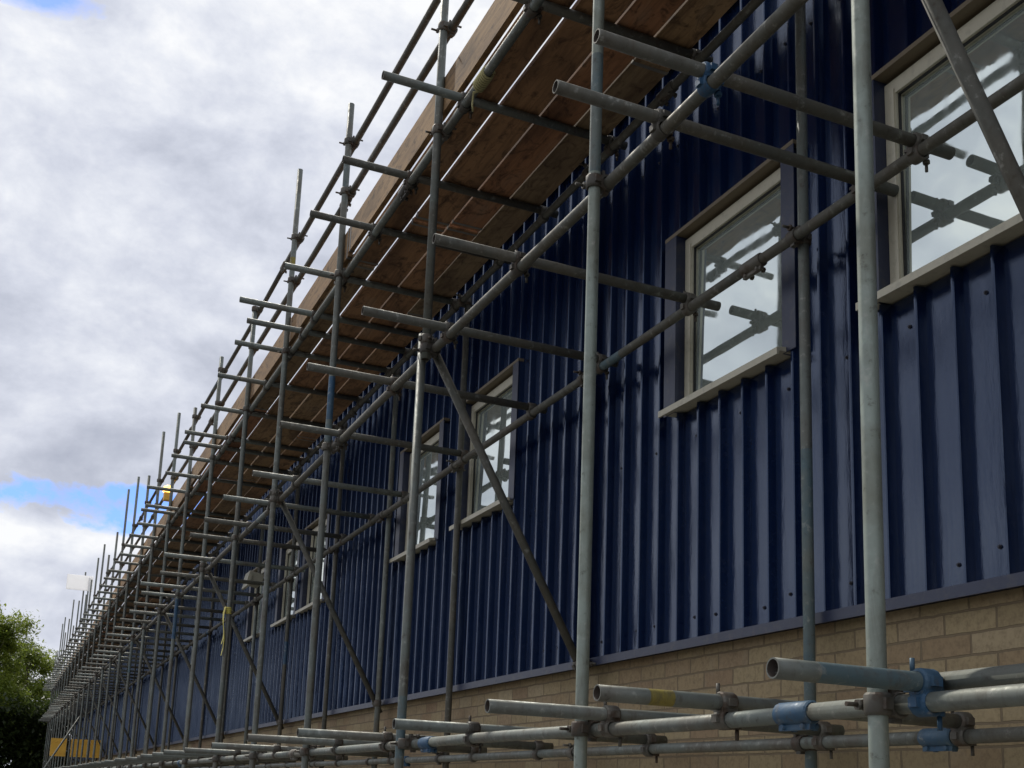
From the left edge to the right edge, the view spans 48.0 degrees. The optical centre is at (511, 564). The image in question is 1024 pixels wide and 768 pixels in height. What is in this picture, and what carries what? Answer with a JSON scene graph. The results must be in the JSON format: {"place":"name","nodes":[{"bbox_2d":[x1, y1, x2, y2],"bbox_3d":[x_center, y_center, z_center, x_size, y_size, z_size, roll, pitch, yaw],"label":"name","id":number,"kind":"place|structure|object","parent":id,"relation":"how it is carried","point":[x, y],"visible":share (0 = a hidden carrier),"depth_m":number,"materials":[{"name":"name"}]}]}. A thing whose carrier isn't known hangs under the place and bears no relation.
{"place":"outdoors","nodes":[
{"label":"outdoors","id":0,"kind":"place"},
{"bbox_2d":[0,0,576,764],"label":"sky","id":1,"kind":"structure","parent":0,"point":[152,152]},
{"bbox_2d":[69,0,1023,767],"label":"industrial building","id":2,"kind":"structure","parent":0,"point":[697,558],"depth_m":5.95,"materials":[{"name":"blue metal"}]},
{"bbox_2d":[243,568,263,641],"bbox_3d":[-3.652,0.562,16.472,0.167,1.034,1.015,7,-12,-23],"label":"window","id":3,"kind":"structure","parent":2,"relation":"in","point":[248,639],"depth_m":16.58,"materials":[{"name":"clear glass"}]},
{"bbox_2d":[270,542,297,627],"bbox_3d":[-2.850,0.234,14.697,0.167,1.034,1.065,7,-12,-23],"label":"window","id":4,"kind":"structure","parent":2,"relation":"in","point":[288,552],"depth_m":14.98,"materials":[{"name":"clear glass"}]},
{"bbox_2d":[295,519,326,613],"bbox_3d":[-2.302,0.009,13.484,0.167,1.034,1.065,7,-12,-23],"label":"window","id":5,"kind":"structure","parent":2,"relation":"in","point":[310,590],"depth_m":13.78,"materials":[{"name":"clear glass"}]},
{"bbox_2d":[389,432,438,562],"bbox_3d":[-0.812,-0.601,10.187,0.167,1.034,1.062,7,-12,-23],"label":"window","id":6,"kind":"structure","parent":2,"relation":"in","point":[428,460],"depth_m":10.21,"materials":[{"name":"clear glass"}]},
{"bbox_2d":[449,375,512,530],"bbox_3d":[-0.189,-0.857,8.808,0.167,1.034,1.071,7,-12,-23],"label":"window","id":7,"kind":"structure","parent":2,"relation":"in","point":[487,419],"depth_m":8.90,"materials":[{"name":"clear glass"}]},
{"bbox_2d":[658,168,790,417],"bbox_3d":[1.107,-1.388,5.938,0.167,1.034,1.059,7,-12,-23],"label":"window","id":8,"kind":"structure","parent":2,"relation":"in","point":[734,342],"depth_m":5.96,"materials":[{"name":"clear glass"}]},
{"bbox_2d":[855,0,1023,310],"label":"window","id":9,"kind":"structure","parent":2,"relation":"in","point":[950,214],"depth_m":4.59,"materials":[{"name":"clear glass"}]},
{"label":"ground","id":10,"kind":"structure","parent":0,"visible":0},
{"bbox_2d":[0,603,43,733],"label":"broadleaf tree","id":11,"kind":"object","parent":10,"relation":"on","point":[9,639],"visible":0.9,"depth_m":54.45,"materials":[{"name":"green plant"}]},
{"bbox_2d":[0,609,68,766],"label":"broadleaf tree","id":12,"kind":"object","parent":10,"relation":"on","point":[41,662],"visible":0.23,"depth_m":58.18,"materials":[{"name":"green plant"}]},
{"bbox_2d":[0,692,72,767],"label":"hedge","id":13,"kind":"object","parent":10,"relation":"on","point":[18,753],"visible":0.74,"depth_m":51.70,"materials":[{"name":"green plant"}]},
{"bbox_2d":[28,672,73,757],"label":"broadleaf tree","id":14,"kind":"object","parent":10,"relation":"on","point":[36,680],"visible":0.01,"depth_m":62.62,"materials":[{"name":"green plant"}]},
{"bbox_2d":[39,0,1023,767],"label":"scaffold","id":15,"kind":"object","parent":10,"relation":"on","point":[921,696],"visible":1,"depth_m":6.51,"materials":[{"name":"metal"}]},
{"bbox_2d":[49,738,66,756],"bbox_3d":[-13.818,5.551,35.023,0.450,0.540,0.040,7,-12,-23],"label":"barrier panel","id":16,"kind":"object","parent":15,"relation":"attached to","point":[55,744],"visible":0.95,"depth_m":35.02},
{"bbox_2d":[70,739,87,756],"bbox_3d":[-13.279,5.618,35.254,0.470,0.540,0.040,7,-12,-23],"label":"barrier panel","id":17,"kind":"object","parent":15,"relation":"attached to","point":[80,746],"visible":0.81,"depth_m":35.25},
{"bbox_2d":[66,574,93,633],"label":"white board","id":18,"kind":"object","parent":15,"relation":"attached to","point":[78,582],"visible":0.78,"depth_m":36.06,"materials":[{"name":"metal"}]},
{"bbox_2d":[89,740,100,757],"bbox_3d":[-12.827,5.674,35.447,0.340,0.540,0.040,7,-12,-23],"label":"barrier panel","id":19,"kind":"object","parent":15,"relation":"attached to","point":[97,751],"visible":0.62,"depth_m":35.43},
{"bbox_2d":[89,638,103,652],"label":"scaffold board","id":20,"kind":"object","parent":15,"relation":"on","point":[96,643],"visible":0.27,"depth_m":33.81,"materials":[{"name":"brown wood"}]},
{"bbox_2d":[91,626,104,639],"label":"scaffold board","id":21,"kind":"object","parent":15,"relation":"on","point":[103,627],"visible":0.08,"depth_m":31.39,"materials":[{"name":"brown wood"}]},
{"bbox_2d":[98,622,119,638],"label":"scaffold board","id":22,"kind":"object","parent":15,"relation":"on","point":[111,628],"visible":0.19,"depth_m":30.44,"materials":[{"name":"brown wood"}]},
{"bbox_2d":[99,604,119,624],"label":"scaffold board","id":23,"kind":"object","parent":15,"relation":"on","point":[111,614],"visible":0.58,"depth_m":27.92,"materials":[{"name":"brown wood"}]},
{"bbox_2d":[108,623,128,637],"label":"scaffold board","id":24,"kind":"object","parent":15,"relation":"on","point":[120,624],"visible":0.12,"depth_m":31.13,"materials":[{"name":"brown wood"}]},
{"bbox_2d":[114,633,130,645],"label":"scaffold board","id":25,"kind":"object","parent":15,"relation":"on","point":[123,638],"visible":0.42,"depth_m":32.20,"materials":[{"name":"brown wood"}]},
{"bbox_2d":[111,602,134,620],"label":"scaffold board","id":26,"kind":"object","parent":15,"relation":"on","point":[129,604],"visible":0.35,"depth_m":27.11,"materials":[{"name":"brown wood"}]},
{"bbox_2d":[113,578,140,605],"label":"scaffold board","id":27,"kind":"object","parent":15,"relation":"on","point":[132,585],"visible":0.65,"depth_m":24.41,"materials":[{"name":"brown wood"}]},
{"bbox_2d":[121,606,144,621],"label":"scaffold board","id":28,"kind":"object","parent":15,"relation":"on","point":[129,616],"visible":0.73,"depth_m":27.81,"materials":[{"name":"brown wood"}]},
{"bbox_2d":[124,615,143,631],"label":"scaffold board","id":29,"kind":"object","parent":15,"relation":"on","point":[137,616],"visible":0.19,"depth_m":29.47,"materials":[{"name":"brown wood"}]},
{"bbox_2d":[127,572,159,600],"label":"scaffold board","id":30,"kind":"object","parent":15,"relation":"on","point":[145,578],"visible":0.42,"depth_m":23.83,"materials":[{"name":"brown wood"}]},
{"bbox_2d":[131,542,164,578],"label":"scaffold board","id":31,"kind":"object","parent":15,"relation":"on","point":[156,553],"visible":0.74,"depth_m":20.84,"materials":[{"name":"wood"}]},
{"bbox_2d":[139,577,169,601],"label":"scaffold board","id":32,"kind":"object","parent":15,"relation":"on","point":[158,579],"visible":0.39,"depth_m":23.80,"materials":[{"name":"brown wood"}]},
{"bbox_2d":[142,588,172,611],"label":"scaffold board","id":33,"kind":"object","parent":15,"relation":"on","point":[154,600],"visible":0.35,"depth_m":25.47,"materials":[{"name":"brown wood"}]},
{"bbox_2d":[163,485,169,501],"bbox_3d":[-5.300,-1.156,17.739,0.165,0.341,0.150,7,-12,-23],"label":"warning lamp","id":34,"kind":"object","parent":15,"relation":"hanging from","point":[166,494],"visible":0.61,"depth_m":17.67,"materials":[{"name":"yellow"}]},
{"bbox_2d":[148,532,189,573],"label":"scaffold board","id":35,"kind":"object","parent":15,"relation":"on","point":[174,545],"visible":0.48,"depth_m":20.10,"materials":[{"name":"wood"}]},
{"bbox_2d":[156,489,205,542],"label":"scaffold board","id":36,"kind":"object","parent":15,"relation":"on","point":[194,501],"visible":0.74,"depth_m":17.41,"materials":[{"name":"wood"}]},
{"bbox_2d":[166,537,202,571],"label":"scaffold board","id":37,"kind":"object","parent":15,"relation":"on","point":[190,547],"depth_m":19.82,"materials":[{"name":"wood"}]},
{"bbox_2d":[167,555,201,588],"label":"scaffold board","id":38,"kind":"object","parent":15,"relation":"on","point":[184,565],"visible":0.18,"depth_m":21.55,"materials":[{"name":"wood"}]},
{"bbox_2d":[177,476,236,535],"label":"scaffold board","id":39,"kind":"object","parent":15,"relation":"on","point":[219,488],"visible":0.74,"depth_m":16.60,"materials":[{"name":"wood"}]},
{"bbox_2d":[192,508,248,555],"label":"scaffold board","id":40,"kind":"object","parent":15,"relation":"on","point":[222,528],"visible":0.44,"depth_m":18.19,"materials":[{"name":"wood"}]},
{"bbox_2d":[195,480,255,534],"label":"scaffold board","id":41,"kind":"object","parent":15,"relation":"on","point":[225,506],"visible":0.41,"depth_m":16.64,"materials":[{"name":"wood"}]},
{"bbox_2d":[221,606,231,654],"bbox_3d":[-2.895,0.673,11.642,0.082,0.500,0.074,7,-12,-23],"label":"strap","id":42,"kind":"object","parent":15,"relation":"attached to","point":[227,610],"visible":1,"depth_m":11.65,"materials":[{"name":"yellow fabric"}]},
{"bbox_2d":[193,409,266,491],"bbox_3d":[-3.521,-1.361,14.130,0.199,0.041,3.876,7,-12,-23],"label":"scaffold board","id":43,"kind":"object","parent":15,"relation":"on","point":[253,422],"visible":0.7,"depth_m":13.98,"materials":[{"name":"wood"}]},
{"bbox_2d":[219,389,309,479],"bbox_3d":[-2.958,-1.475,13.459,0.242,0.041,3.876,7,-12,-23],"label":"scaffold board","id":44,"kind":"object","parent":15,"relation":"on","point":[264,430],"visible":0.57,"depth_m":13.07,"materials":[{"name":"wood"}]},
{"bbox_2d":[234,436,314,509],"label":"scaffold board","id":45,"kind":"object","parent":15,"relation":"on","point":[259,493],"visible":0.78,"depth_m":14.54,"materials":[{"name":"wood"}]},
{"bbox_2d":[243,394,326,481],"bbox_3d":[-2.713,-1.454,13.511,0.226,0.041,3.876,7,-12,-23],"label":"scaffold board","id":46,"kind":"object","parent":15,"relation":"on","point":[310,407],"visible":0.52,"depth_m":13.10,"materials":[{"name":"wood"}]},
{"bbox_2d":[251,260,374,410],"bbox_3d":[-1.939,-2.009,10.625,0.199,0.041,3.876,7,-12,-23],"label":"scaffold board","id":47,"kind":"object","parent":15,"relation":"on","point":[309,343],"visible":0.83,"depth_m":10.34,"materials":[{"name":"wood"}]},
{"bbox_2d":[298,314,422,439],"bbox_3d":[-1.586,-1.802,11.580,0.224,0.041,3.876,7,-12,-23],"label":"scaffold board","id":48,"kind":"object","parent":15,"relation":"on","point":[375,357],"visible":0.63,"depth_m":11.16,"materials":[{"name":"wood"}]},
{"bbox_2d":[288,217,445,388],"bbox_3d":[-1.372,-2.123,9.956,0.242,0.041,3.876,7,-12,-23],"label":"scaffold board","id":49,"kind":"object","parent":15,"relation":"on","point":[399,261],"visible":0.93,"depth_m":9.35,"materials":[{"name":"wood"}]},
{"bbox_2d":[314,223,478,392],"bbox_3d":[-1.129,-2.103,10.006,0.226,0.041,3.876,7,-12,-23],"label":"scaffold board","id":50,"kind":"object","parent":15,"relation":"on","point":[414,279],"visible":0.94,"depth_m":9.51,"materials":[{"name":"wood"}]},
{"bbox_2d":[352,0,574,266],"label":"scaffold board","id":51,"kind":"object","parent":15,"relation":"on","point":[524,49],"visible":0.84,"depth_m":6.91,"materials":[{"name":"wood"}]},
{"bbox_2d":[471,65,495,111],"bbox_3d":[-0.162,-2.642,6.386,0.079,0.196,0.180,7,-12,-23],"label":"rope","id":52,"kind":"object","parent":15,"relation":"attached to","point":[481,81],"visible":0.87,"depth_m":6.38,"materials":[{"name":"beige fabric"}]},
{"bbox_2d":[415,0,633,226],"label":"scaffold board","id":53,"kind":"object","parent":15,"relation":"on","point":[564,52],"visible":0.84,"depth_m":6.73,"materials":[{"name":"wood"}]},
{"bbox_2d":[407,57,670,318],"bbox_3d":[-0.006,-2.452,8.074,0.224,0.041,3.876,7,-12,-23],"label":"scaffold board","id":54,"kind":"object","parent":15,"relation":"on","point":[636,80],"visible":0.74,"depth_m":7.54,"materials":[{"name":"wood"}]},
{"bbox_2d":[451,0,685,230],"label":"scaffold board","id":55,"kind":"object","parent":15,"relation":"on","point":[525,156],"visible":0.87,"depth_m":6.96,"materials":[{"name":"wood"}]},
{"bbox_2d":[653,0,736,48],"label":"scaffold board","id":56,"kind":"object","parent":15,"relation":"on","point":[688,24],"depth_m":5.97,"materials":[{"name":"wood"}]}
]}

